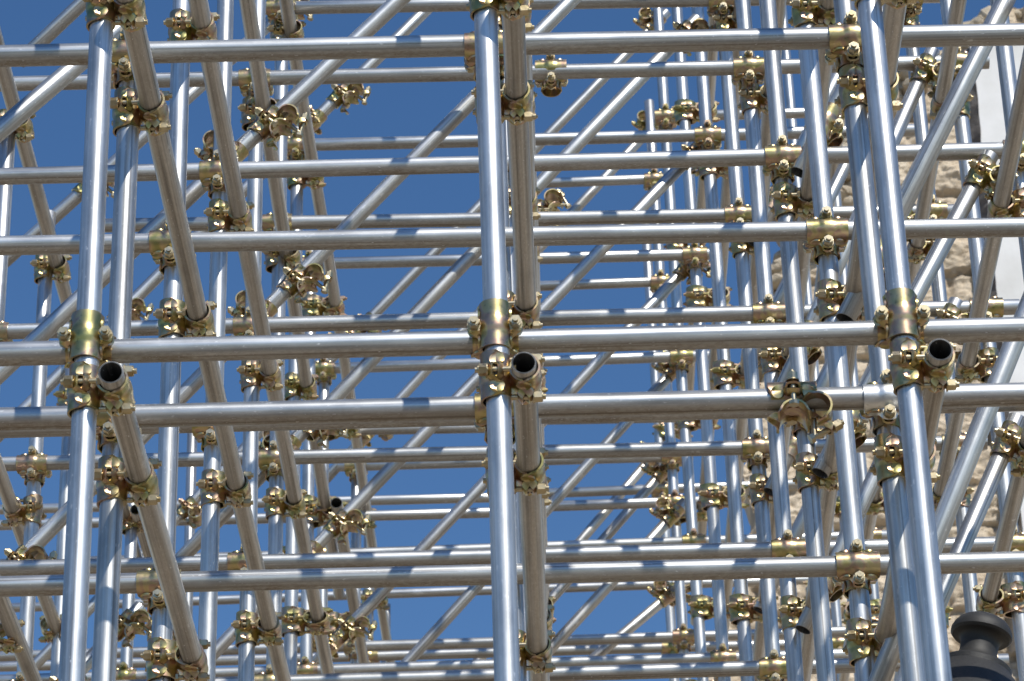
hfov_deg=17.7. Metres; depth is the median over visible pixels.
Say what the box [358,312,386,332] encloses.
tube coupler
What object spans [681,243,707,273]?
tube coupler
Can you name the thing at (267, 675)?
tube coupler
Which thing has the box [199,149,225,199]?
tube coupler
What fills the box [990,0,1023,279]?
upright tube
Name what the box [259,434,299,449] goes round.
tube coupler
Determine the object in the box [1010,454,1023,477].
tube coupler
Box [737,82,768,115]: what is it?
tube coupler
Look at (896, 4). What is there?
tube coupler
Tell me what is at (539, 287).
depth tube
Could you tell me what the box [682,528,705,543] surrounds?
tube coupler
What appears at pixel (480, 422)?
tube coupler
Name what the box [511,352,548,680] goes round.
depth tube
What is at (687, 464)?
upright tube
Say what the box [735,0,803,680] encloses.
upright tube
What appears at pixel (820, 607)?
upright tube
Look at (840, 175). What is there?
brace tube
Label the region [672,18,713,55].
tube coupler
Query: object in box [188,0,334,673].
depth tube
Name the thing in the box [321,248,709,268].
cross tube
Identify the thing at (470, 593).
brace tube
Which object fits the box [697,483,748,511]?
tube coupler
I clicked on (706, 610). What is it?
tube coupler
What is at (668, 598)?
tube coupler
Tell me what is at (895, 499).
upright tube
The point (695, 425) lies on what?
tube coupler
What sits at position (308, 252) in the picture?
tube coupler
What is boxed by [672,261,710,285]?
tube coupler
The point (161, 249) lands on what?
tube coupler
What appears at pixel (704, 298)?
tube coupler
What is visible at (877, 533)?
tube coupler
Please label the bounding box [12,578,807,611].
cross tube
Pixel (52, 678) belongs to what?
tube coupler
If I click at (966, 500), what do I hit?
tube coupler
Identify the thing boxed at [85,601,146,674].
brace tube
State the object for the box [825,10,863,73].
tube coupler
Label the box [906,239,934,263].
tube coupler
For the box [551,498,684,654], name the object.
brace tube
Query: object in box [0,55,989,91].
cross tube
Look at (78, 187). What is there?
tube coupler
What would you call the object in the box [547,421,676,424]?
cross tube
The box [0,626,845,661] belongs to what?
cross tube
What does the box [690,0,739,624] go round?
depth tube
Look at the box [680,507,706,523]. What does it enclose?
tube coupler
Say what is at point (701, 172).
tube coupler
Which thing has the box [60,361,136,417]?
tube coupler
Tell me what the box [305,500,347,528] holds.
tube coupler
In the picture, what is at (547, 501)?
tube coupler
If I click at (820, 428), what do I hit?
tube coupler
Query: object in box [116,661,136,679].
tube coupler
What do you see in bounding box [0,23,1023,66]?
cross tube
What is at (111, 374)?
depth tube
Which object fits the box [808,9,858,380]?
depth tube
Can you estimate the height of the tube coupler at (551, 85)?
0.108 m
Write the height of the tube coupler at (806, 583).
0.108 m
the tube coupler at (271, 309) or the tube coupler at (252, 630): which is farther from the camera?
the tube coupler at (271, 309)
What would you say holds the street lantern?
on the ground
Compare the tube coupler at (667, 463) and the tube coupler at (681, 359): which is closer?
the tube coupler at (681, 359)
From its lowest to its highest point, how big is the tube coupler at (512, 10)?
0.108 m
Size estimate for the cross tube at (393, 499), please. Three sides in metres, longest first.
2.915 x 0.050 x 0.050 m
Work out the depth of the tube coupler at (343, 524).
11.95 m
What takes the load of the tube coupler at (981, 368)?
attached to the upright tube at (962, 129)
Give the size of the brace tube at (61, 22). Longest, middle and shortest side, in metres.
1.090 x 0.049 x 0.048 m
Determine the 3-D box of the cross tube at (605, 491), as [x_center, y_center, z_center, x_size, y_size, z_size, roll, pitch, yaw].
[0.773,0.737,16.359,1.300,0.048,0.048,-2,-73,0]
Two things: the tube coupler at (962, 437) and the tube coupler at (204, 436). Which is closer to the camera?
the tube coupler at (204, 436)
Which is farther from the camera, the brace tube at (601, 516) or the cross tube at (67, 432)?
the brace tube at (601, 516)
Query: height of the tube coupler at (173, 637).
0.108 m
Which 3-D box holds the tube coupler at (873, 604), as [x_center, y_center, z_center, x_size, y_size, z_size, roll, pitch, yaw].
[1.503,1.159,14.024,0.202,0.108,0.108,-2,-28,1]
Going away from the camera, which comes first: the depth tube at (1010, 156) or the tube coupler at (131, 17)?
the tube coupler at (131, 17)
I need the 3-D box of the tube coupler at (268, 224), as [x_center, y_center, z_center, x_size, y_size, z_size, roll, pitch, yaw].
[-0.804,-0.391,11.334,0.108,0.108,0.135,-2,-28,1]
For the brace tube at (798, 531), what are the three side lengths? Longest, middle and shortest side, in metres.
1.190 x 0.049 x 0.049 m
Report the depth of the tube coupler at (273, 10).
11.70 m
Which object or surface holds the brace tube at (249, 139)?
attached to the upright tube at (512, 267)
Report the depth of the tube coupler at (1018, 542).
9.64 m
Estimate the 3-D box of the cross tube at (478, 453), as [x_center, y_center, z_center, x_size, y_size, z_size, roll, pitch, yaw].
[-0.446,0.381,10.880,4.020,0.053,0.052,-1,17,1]
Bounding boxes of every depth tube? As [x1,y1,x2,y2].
[0,28,141,556]
[0,454,60,632]
[0,597,41,680]
[98,361,209,680]
[116,0,290,680]
[130,504,174,640]
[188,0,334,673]
[239,0,344,599]
[279,0,394,661]
[330,497,368,662]
[502,15,549,680]
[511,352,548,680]
[526,0,547,599]
[530,32,549,596]
[687,16,717,390]
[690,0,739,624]
[714,0,785,680]
[753,0,833,680]
[801,4,906,680]
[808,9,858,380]
[838,0,966,680]
[876,338,952,642]
[894,48,1023,679]
[981,425,1023,603]
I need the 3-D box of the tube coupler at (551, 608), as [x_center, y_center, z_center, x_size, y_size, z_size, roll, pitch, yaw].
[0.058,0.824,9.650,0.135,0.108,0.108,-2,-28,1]
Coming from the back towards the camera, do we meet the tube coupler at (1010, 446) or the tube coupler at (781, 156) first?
the tube coupler at (781, 156)
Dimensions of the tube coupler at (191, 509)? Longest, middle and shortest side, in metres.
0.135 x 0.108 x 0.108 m
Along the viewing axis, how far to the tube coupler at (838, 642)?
15.92 m
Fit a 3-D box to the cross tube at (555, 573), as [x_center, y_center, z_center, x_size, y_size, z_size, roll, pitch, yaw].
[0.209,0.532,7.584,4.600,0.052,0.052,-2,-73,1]
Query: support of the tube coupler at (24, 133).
attached to the upright tube at (7, 149)
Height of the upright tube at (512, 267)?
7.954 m
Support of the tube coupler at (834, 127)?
attached to the brace tube at (797, 168)
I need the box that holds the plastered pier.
[961,46,1023,572]
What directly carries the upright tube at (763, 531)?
on the ground
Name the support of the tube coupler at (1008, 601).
attached to the upright tube at (962, 129)
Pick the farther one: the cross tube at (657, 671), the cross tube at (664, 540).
the cross tube at (664, 540)
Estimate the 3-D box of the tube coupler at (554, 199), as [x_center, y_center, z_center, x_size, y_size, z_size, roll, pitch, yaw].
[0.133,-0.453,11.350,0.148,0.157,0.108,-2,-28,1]
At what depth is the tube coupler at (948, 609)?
11.65 m
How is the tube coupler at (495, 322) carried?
attached to the upright tube at (506, 651)
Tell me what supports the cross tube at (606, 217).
attached to the upright tube at (275, 533)
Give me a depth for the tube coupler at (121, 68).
7.13 m
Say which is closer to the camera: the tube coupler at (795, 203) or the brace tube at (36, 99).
the brace tube at (36, 99)
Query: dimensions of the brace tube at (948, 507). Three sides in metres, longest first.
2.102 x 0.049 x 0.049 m
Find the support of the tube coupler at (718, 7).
attached to the upright tube at (763, 531)
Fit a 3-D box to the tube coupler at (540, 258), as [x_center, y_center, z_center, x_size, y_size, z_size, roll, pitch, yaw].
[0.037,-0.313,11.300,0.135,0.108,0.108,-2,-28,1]
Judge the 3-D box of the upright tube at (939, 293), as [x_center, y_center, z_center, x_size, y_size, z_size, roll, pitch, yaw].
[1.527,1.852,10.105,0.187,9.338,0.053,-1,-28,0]
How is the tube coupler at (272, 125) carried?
hanging from the brace tube at (249, 139)
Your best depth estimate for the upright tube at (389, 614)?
17.15 m
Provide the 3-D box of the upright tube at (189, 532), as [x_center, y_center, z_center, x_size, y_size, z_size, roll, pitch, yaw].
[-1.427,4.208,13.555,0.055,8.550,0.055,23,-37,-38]
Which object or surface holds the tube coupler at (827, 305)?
attached to the upright tube at (849, 488)
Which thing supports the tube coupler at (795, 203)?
attached to the upright tube at (820, 607)
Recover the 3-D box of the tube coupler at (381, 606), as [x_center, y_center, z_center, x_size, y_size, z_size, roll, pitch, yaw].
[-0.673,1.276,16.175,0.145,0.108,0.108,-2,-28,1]
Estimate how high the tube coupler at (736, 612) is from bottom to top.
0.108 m
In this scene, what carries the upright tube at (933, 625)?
on the ground
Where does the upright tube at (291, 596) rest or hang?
on the ground
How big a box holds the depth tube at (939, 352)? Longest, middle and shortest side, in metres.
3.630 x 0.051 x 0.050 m
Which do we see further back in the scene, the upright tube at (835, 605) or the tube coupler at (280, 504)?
the upright tube at (835, 605)
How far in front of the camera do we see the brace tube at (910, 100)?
10.33 m
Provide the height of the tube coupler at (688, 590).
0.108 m
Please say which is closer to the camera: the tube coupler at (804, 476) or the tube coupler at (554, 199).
the tube coupler at (804, 476)
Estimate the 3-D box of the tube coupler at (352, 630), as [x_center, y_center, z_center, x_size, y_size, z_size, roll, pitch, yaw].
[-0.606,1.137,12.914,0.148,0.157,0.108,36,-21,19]
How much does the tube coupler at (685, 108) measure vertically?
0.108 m
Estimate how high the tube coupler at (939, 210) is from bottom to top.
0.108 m
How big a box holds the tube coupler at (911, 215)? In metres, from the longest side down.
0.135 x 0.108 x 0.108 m
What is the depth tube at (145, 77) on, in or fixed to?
attached to the upright tube at (73, 641)
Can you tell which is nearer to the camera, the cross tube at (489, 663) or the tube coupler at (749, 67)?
the tube coupler at (749, 67)
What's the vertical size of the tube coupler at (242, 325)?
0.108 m
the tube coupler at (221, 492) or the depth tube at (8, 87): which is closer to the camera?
the tube coupler at (221, 492)
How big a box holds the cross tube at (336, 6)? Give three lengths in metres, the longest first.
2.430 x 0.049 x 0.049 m
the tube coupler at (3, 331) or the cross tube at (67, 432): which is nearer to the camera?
the cross tube at (67, 432)
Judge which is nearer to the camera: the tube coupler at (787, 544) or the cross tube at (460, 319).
the tube coupler at (787, 544)
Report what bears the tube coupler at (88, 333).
attached to the upright tube at (73, 641)
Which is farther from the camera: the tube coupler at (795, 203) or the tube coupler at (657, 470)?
the tube coupler at (657, 470)
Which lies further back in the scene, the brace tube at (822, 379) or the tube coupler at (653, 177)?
the tube coupler at (653, 177)
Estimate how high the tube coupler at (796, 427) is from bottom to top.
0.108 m
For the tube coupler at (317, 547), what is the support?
attached to the brace tube at (367, 492)
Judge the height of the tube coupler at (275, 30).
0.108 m
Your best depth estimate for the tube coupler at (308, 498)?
13.06 m
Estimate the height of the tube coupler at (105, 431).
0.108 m
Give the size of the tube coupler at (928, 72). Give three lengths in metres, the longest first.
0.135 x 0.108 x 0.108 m
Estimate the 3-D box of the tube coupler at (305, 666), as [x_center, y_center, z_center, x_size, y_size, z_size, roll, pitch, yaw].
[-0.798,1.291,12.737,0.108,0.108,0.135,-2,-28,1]
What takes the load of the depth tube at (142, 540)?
attached to the upright tube at (126, 656)
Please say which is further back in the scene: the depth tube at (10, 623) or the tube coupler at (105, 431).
the depth tube at (10, 623)
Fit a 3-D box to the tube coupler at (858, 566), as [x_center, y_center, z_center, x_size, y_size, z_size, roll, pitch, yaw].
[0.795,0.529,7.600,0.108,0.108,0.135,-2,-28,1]
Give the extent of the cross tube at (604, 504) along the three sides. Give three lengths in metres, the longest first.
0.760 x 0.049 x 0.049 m
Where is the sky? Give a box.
[0,0,1023,680]
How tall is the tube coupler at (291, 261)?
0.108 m
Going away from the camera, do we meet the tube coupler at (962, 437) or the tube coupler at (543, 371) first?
the tube coupler at (543, 371)
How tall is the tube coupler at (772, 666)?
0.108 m
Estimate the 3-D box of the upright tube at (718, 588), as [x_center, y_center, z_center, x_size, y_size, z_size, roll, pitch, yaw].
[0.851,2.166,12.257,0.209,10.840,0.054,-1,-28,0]
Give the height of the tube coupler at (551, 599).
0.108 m
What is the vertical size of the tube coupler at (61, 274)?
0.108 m
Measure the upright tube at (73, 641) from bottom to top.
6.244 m
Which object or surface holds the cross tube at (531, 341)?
attached to the upright tube at (73, 641)
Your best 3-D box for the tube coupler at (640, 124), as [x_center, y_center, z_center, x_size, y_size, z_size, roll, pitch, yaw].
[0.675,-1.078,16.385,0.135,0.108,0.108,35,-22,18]
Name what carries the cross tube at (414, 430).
attached to the depth tube at (289, 27)
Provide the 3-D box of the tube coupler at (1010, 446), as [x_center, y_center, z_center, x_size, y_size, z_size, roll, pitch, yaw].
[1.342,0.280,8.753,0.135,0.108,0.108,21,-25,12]
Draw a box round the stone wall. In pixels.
[707,6,1023,680]
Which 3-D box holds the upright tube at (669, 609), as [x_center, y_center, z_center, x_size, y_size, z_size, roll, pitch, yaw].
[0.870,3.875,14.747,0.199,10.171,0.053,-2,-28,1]
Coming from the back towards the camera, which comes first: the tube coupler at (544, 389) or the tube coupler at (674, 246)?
the tube coupler at (674, 246)
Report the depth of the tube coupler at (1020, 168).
9.16 m
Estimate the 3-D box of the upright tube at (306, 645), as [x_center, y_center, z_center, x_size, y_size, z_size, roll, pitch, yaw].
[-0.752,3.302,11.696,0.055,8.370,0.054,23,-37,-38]
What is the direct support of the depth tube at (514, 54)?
attached to the upright tube at (512, 267)
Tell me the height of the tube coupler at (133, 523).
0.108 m
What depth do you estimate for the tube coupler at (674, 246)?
14.87 m
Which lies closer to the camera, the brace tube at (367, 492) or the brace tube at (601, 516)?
the brace tube at (367, 492)
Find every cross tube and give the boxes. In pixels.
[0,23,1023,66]
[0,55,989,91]
[0,142,1003,184]
[0,217,1023,255]
[0,317,1023,366]
[0,382,1023,430]
[0,406,1023,437]
[0,493,488,514]
[0,507,489,529]
[0,530,886,559]
[0,536,995,575]
[0,551,1023,596]
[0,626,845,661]
[0,640,784,671]
[0,649,847,680]
[2,436,987,470]
[7,299,1019,339]
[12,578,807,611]
[105,204,953,232]
[116,653,1008,680]
[265,0,939,14]
[315,124,914,150]
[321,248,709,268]
[334,350,708,373]
[338,457,661,471]
[360,426,484,434]
[540,277,650,290]
[546,175,643,187]
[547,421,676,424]
[549,479,797,497]
[554,496,698,510]
[716,108,804,119]
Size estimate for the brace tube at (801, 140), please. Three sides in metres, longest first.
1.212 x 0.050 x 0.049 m
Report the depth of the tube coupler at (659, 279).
15.80 m
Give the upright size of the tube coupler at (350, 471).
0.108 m
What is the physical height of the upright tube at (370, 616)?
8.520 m
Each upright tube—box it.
[0,131,15,320]
[17,210,55,671]
[50,368,70,677]
[59,18,112,680]
[91,27,138,680]
[120,494,137,667]
[150,0,189,680]
[184,433,196,617]
[198,0,233,680]
[238,0,265,680]
[266,26,287,665]
[284,126,302,674]
[300,250,315,662]
[316,358,329,652]
[350,447,360,662]
[364,535,372,640]
[381,603,390,661]
[474,7,519,680]
[498,25,526,680]
[504,76,528,680]
[642,244,678,680]
[644,99,690,680]
[653,8,708,680]
[671,7,730,680]
[691,7,754,680]
[719,19,780,656]
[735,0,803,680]
[759,0,835,680]
[782,8,841,680]
[797,6,875,680]
[798,50,855,680]
[833,0,925,680]
[835,190,879,632]
[857,0,951,680]
[906,13,978,612]
[940,0,1023,680]
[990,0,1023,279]
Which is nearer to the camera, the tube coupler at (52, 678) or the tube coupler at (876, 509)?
the tube coupler at (52, 678)
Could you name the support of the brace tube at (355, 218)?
attached to the upright tube at (7, 149)
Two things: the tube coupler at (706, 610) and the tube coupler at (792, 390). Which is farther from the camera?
the tube coupler at (706, 610)
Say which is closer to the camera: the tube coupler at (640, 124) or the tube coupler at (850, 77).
the tube coupler at (850, 77)
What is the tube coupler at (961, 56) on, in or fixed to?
attached to the upright tube at (962, 129)
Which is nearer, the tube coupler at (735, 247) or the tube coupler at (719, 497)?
the tube coupler at (735, 247)
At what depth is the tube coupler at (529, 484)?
6.69 m
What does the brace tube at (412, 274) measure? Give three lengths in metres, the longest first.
4.840 x 0.053 x 0.052 m
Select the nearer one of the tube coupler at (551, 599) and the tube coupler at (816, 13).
the tube coupler at (816, 13)
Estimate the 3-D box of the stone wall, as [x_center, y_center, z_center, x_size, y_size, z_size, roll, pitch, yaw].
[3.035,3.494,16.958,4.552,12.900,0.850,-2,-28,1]
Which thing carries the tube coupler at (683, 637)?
attached to the upright tube at (679, 586)
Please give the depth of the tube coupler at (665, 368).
14.64 m
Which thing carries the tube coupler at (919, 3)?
attached to the upright tube at (939, 293)
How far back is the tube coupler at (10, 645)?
9.64 m
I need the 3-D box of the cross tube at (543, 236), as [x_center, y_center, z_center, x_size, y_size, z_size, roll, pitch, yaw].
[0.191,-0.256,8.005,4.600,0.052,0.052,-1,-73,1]
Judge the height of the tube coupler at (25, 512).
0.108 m
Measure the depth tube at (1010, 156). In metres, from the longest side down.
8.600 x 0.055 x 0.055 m
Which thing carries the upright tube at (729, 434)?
on the ground
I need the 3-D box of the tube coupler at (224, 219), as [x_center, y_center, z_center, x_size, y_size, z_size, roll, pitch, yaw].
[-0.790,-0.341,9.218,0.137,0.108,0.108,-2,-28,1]
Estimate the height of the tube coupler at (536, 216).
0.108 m
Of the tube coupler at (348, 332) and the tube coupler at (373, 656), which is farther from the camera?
the tube coupler at (373, 656)
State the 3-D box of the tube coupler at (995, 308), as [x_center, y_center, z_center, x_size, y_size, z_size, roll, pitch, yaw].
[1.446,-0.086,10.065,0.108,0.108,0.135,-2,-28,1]
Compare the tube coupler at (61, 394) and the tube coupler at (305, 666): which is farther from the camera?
the tube coupler at (305, 666)
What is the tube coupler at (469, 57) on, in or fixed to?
attached to the upright tube
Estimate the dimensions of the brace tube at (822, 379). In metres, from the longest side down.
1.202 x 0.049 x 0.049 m
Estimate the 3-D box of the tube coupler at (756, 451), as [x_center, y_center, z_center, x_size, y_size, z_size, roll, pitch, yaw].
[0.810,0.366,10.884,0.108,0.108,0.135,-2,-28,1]
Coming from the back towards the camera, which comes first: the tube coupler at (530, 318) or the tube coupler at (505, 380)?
the tube coupler at (530, 318)
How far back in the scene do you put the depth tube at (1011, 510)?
9.15 m
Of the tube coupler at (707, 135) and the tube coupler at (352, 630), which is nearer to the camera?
the tube coupler at (707, 135)
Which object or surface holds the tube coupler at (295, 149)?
attached to the upright tube at (291, 596)
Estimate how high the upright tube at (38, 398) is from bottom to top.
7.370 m
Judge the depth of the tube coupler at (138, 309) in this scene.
12.40 m
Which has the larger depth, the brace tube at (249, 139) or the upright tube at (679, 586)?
the upright tube at (679, 586)
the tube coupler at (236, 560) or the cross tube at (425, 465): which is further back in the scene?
the cross tube at (425, 465)
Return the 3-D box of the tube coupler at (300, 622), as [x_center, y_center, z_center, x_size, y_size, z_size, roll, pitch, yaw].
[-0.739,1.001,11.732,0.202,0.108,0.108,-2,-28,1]
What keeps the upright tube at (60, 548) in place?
on the ground
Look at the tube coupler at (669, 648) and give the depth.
15.93 m
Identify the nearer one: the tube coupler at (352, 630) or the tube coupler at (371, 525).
the tube coupler at (352, 630)
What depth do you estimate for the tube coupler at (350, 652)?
14.95 m
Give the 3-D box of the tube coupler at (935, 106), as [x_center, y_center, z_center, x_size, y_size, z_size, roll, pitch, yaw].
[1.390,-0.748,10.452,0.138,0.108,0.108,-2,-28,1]
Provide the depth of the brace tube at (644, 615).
15.14 m
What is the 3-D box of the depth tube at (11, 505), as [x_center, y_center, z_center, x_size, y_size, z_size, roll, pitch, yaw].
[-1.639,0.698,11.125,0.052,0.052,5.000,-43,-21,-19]
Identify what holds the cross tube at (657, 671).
attached to the upright tube at (38, 398)
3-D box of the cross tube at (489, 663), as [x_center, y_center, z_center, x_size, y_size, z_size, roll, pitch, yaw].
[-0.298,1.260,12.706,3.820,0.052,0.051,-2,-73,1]
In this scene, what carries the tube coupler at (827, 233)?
attached to the upright tube at (849, 488)
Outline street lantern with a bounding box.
[949,611,1014,680]
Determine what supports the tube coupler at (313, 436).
hanging from the brace tube at (471, 256)
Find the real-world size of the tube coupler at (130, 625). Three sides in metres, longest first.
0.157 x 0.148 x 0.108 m
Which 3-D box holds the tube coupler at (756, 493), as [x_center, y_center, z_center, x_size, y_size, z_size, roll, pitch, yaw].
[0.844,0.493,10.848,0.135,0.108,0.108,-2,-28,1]
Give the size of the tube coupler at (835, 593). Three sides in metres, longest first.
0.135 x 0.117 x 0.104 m
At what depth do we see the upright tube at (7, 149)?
10.34 m
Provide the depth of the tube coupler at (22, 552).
9.83 m
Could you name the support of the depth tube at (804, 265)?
attached to the upright tube at (763, 531)
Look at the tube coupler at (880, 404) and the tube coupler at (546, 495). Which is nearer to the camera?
the tube coupler at (880, 404)
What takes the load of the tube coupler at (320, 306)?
attached to the upright tube at (306, 645)
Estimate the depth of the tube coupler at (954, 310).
9.98 m
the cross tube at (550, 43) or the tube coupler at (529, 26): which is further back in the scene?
the tube coupler at (529, 26)
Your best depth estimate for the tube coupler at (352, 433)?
14.47 m
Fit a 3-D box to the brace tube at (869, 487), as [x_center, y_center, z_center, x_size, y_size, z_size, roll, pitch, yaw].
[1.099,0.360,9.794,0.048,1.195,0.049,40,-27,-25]
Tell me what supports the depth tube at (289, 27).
attached to the upright tube at (275, 533)
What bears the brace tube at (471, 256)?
attached to the upright tube at (275, 533)
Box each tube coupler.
[0,108,35,142]
[0,321,12,341]
[0,619,24,653]
[1,494,46,527]
[4,544,57,559]
[8,671,24,680]
[16,446,51,487]
[30,254,71,283]
[38,614,61,642]
[49,675,88,680]
[53,385,66,405]
[57,309,115,367]
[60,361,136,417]
[72,182,113,197]
[83,0,147,32]
[94,454,161,507]
[96,402,141,452]
[107,298,153,320]
[110,86,171,136]
[111,28,133,89]
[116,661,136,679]
[118,609,151,648]
[122,507,143,534]
[123,504,140,532]
[136,563,185,615]
[141,637,210,680]
[145,616,175,640]
[149,221,195,274]
[153,297,216,337]
[163,8,219,40]
[177,496,201,528]
[192,426,217,451]
[194,130,248,161]
[196,468,253,508]
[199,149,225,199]
[204,198,254,231]
[227,290,277,316]
[227,544,261,569]
[231,610,283,647]
[233,306,254,335]
[237,360,283,392]
[238,68,273,96]
[238,96,279,130]
[247,104,309,150]
[254,664,274,680]
[258,440,282,481]
[259,431,301,449]
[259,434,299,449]
[262,213,294,230]
[262,250,300,272]
[262,487,307,519]
[266,0,297,24]
[267,18,305,38]
[276,263,332,305]
[282,606,332,636]
[283,540,323,553]
[284,372,318,400]
[287,130,304,159]
[287,177,325,189]
[292,105,326,134]
[297,0,313,20]
[297,656,317,674]
[302,250,323,271]
[302,294,346,315]
[303,429,347,448]
[303,494,335,520]
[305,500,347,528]
[313,634,343,658]
[315,358,336,385]
[322,509,370,544]
[326,84,370,114]
[328,331,361,333]
[328,611,349,636]
[329,429,361,440]
[333,615,377,648]
[343,639,367,661]
[344,463,367,481]
[349,435,374,447]
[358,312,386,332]
[358,508,376,528]
[361,589,389,610]
[368,651,379,662]
[378,435,393,440]
[464,30,504,81]
[466,0,531,20]
[467,298,522,359]
[471,79,534,125]
[474,393,514,443]
[475,349,545,407]
[482,447,548,496]
[498,0,533,32]
[507,290,542,328]
[508,185,540,219]
[519,629,555,673]
[532,92,537,119]
[534,55,567,96]
[537,246,542,261]
[538,189,571,225]
[540,353,545,376]
[541,368,547,392]
[542,463,549,498]
[544,477,551,505]
[547,605,554,637]
[548,596,555,622]
[631,110,658,130]
[633,8,665,29]
[640,462,667,483]
[643,169,662,190]
[647,581,674,607]
[649,495,684,528]
[650,269,669,297]
[651,350,675,381]
[651,481,668,497]
[652,423,692,440]
[654,103,676,129]
[660,457,681,472]
[661,642,677,653]
[663,489,683,508]
[664,243,705,248]
[668,582,702,605]
[669,350,693,373]
[671,99,719,124]
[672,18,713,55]
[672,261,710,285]
[672,623,694,652]
[674,419,720,431]
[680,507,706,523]
[681,143,720,176]
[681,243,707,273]
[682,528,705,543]
[683,285,732,306]
[688,594,729,620]
[693,119,721,149]
[696,167,728,180]
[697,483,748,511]
[707,0,733,20]
[710,359,760,389]
[710,643,736,677]
[712,9,736,28]
[723,197,751,222]
[726,593,778,624]
[728,242,754,258]
[731,51,764,90]
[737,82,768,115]
[740,429,769,471]
[747,473,773,506]
[751,293,785,323]
[757,649,786,680]
[758,348,786,377]
[762,134,800,184]
[766,369,844,443]
[768,185,776,221]
[770,181,813,221]
[771,529,805,556]
[777,594,812,632]
[783,416,821,437]
[788,0,834,27]
[788,432,797,467]
[792,451,838,493]
[803,206,848,264]
[803,580,842,599]
[804,320,821,365]
[805,102,843,146]
[813,278,864,321]
[817,425,826,434]
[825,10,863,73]
[827,555,842,602]
[832,538,880,598]
[832,637,843,648]
[834,64,902,115]
[834,496,840,517]
[840,599,881,624]
[842,617,899,666]
[851,0,918,9]
[852,410,866,448]
[858,369,900,436]
[866,491,884,514]
[869,432,939,487]
[873,287,929,348]
[873,528,881,538]
[880,235,885,289]
[885,337,958,395]
[904,6,921,24]
[906,0,922,10]
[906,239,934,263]
[907,210,929,239]
[909,53,955,91]
[927,91,972,119]
[929,194,947,218]
[932,483,973,510]
[936,303,969,344]
[939,432,966,459]
[941,47,967,79]
[945,606,952,628]
[954,347,998,383]
[963,154,1017,200]
[969,296,1003,317]
[973,580,1023,617]
[984,187,1023,217]
[990,420,1023,467]
[999,139,1023,171]
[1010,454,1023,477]
[1010,526,1023,550]
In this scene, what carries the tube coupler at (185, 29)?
attached to the upright tube at (168, 444)
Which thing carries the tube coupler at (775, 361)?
attached to the upright tube at (792, 636)
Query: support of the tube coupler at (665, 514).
attached to the brace tube at (587, 608)
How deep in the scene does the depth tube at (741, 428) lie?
11.49 m
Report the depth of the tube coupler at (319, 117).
12.77 m
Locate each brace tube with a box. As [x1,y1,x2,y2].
[0,0,410,384]
[0,12,431,442]
[0,26,120,142]
[8,17,269,266]
[11,0,581,559]
[28,0,85,43]
[34,8,670,669]
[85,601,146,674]
[175,14,700,556]
[216,168,686,659]
[313,272,682,663]
[315,129,644,483]
[400,372,671,661]
[473,463,645,659]
[492,467,663,658]
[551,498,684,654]
[589,585,673,655]
[738,113,867,370]
[748,20,858,246]
[753,490,819,613]
[763,204,915,495]
[777,47,939,381]
[791,6,882,177]
[795,297,962,633]
[812,149,997,478]
[836,0,1015,320]
[868,292,1023,680]
[894,412,1023,680]
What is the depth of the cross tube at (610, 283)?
15.81 m
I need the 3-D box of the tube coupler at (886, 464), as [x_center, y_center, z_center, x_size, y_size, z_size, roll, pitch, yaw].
[0.800,0.244,6.708,0.136,0.108,0.108,-2,-28,1]
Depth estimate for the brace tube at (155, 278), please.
12.47 m
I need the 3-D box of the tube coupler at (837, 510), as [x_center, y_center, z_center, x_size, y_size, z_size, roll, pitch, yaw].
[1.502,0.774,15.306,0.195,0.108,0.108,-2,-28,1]
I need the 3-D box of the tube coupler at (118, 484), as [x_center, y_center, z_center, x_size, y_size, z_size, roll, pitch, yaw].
[-0.786,0.290,6.727,0.139,0.108,0.108,-2,-28,1]
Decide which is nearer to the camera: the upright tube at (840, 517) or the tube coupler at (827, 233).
the tube coupler at (827, 233)
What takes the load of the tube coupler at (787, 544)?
attached to the upright tube at (792, 636)
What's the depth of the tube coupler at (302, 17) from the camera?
11.92 m
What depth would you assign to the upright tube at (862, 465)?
14.34 m
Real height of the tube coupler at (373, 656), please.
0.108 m
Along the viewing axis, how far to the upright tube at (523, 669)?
7.75 m
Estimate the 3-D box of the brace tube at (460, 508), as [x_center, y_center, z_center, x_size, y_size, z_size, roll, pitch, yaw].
[-0.020,0.475,13.251,0.050,2.460,0.050,50,-21,-16]
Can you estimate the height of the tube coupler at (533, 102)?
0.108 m
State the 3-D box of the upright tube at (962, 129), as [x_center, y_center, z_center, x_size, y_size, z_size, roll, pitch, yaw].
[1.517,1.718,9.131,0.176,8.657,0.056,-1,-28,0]
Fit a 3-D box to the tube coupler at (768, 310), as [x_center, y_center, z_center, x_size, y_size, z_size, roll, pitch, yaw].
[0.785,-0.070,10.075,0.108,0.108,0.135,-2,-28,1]
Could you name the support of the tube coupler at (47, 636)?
attached to the upright tube at (60, 548)
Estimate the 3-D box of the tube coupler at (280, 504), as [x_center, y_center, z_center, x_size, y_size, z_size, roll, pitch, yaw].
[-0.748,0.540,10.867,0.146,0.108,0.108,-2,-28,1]
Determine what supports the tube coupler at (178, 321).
attached to the upright tube at (168, 444)
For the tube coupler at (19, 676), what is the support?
attached to the upright tube at (38, 398)
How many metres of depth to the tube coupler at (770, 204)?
11.26 m
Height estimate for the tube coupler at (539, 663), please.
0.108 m
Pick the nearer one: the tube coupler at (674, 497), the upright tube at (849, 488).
the upright tube at (849, 488)
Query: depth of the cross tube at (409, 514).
15.15 m
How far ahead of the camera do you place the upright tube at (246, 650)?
9.93 m
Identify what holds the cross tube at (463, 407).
attached to the upright tube at (895, 499)
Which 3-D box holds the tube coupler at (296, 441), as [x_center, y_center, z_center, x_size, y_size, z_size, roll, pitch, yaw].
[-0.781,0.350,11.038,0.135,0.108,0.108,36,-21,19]
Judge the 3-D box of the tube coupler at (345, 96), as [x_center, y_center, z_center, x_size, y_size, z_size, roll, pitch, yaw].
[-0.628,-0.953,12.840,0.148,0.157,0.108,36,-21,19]

